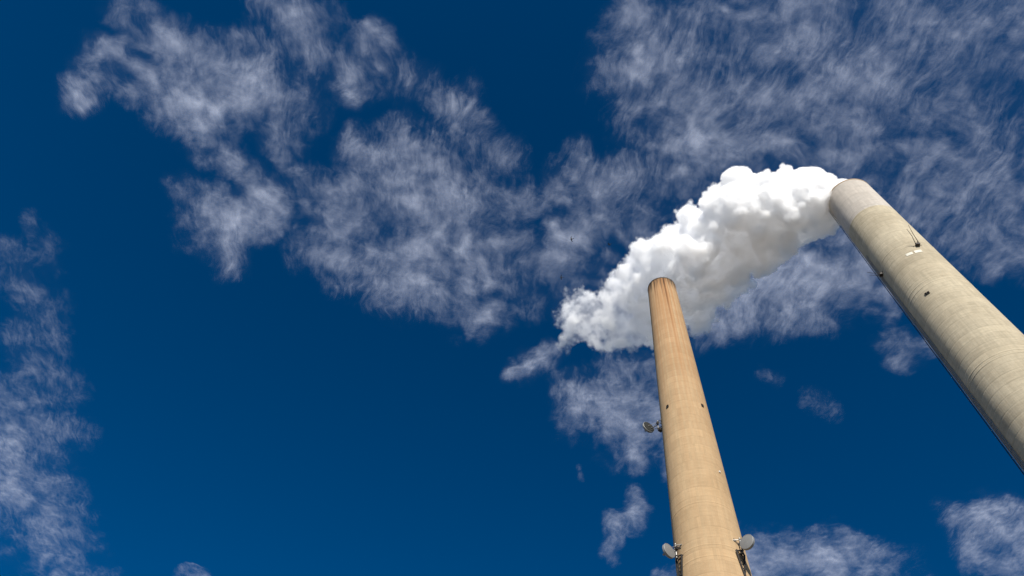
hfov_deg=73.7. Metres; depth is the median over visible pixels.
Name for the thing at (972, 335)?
chimney
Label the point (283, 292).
sky
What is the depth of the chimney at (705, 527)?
130.81 m
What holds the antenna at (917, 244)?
attached to the chimney at (972, 335)
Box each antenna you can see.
[642,419,661,432]
[662,543,682,575]
[733,534,754,575]
[908,225,919,246]
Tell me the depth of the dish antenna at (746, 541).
109.71 m
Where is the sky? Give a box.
[0,0,1023,575]
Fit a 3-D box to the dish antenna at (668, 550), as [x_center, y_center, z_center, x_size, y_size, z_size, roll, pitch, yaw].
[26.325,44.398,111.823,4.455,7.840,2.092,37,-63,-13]
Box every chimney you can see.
[648,277,751,575]
[827,179,1023,474]
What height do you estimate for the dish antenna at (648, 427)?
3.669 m

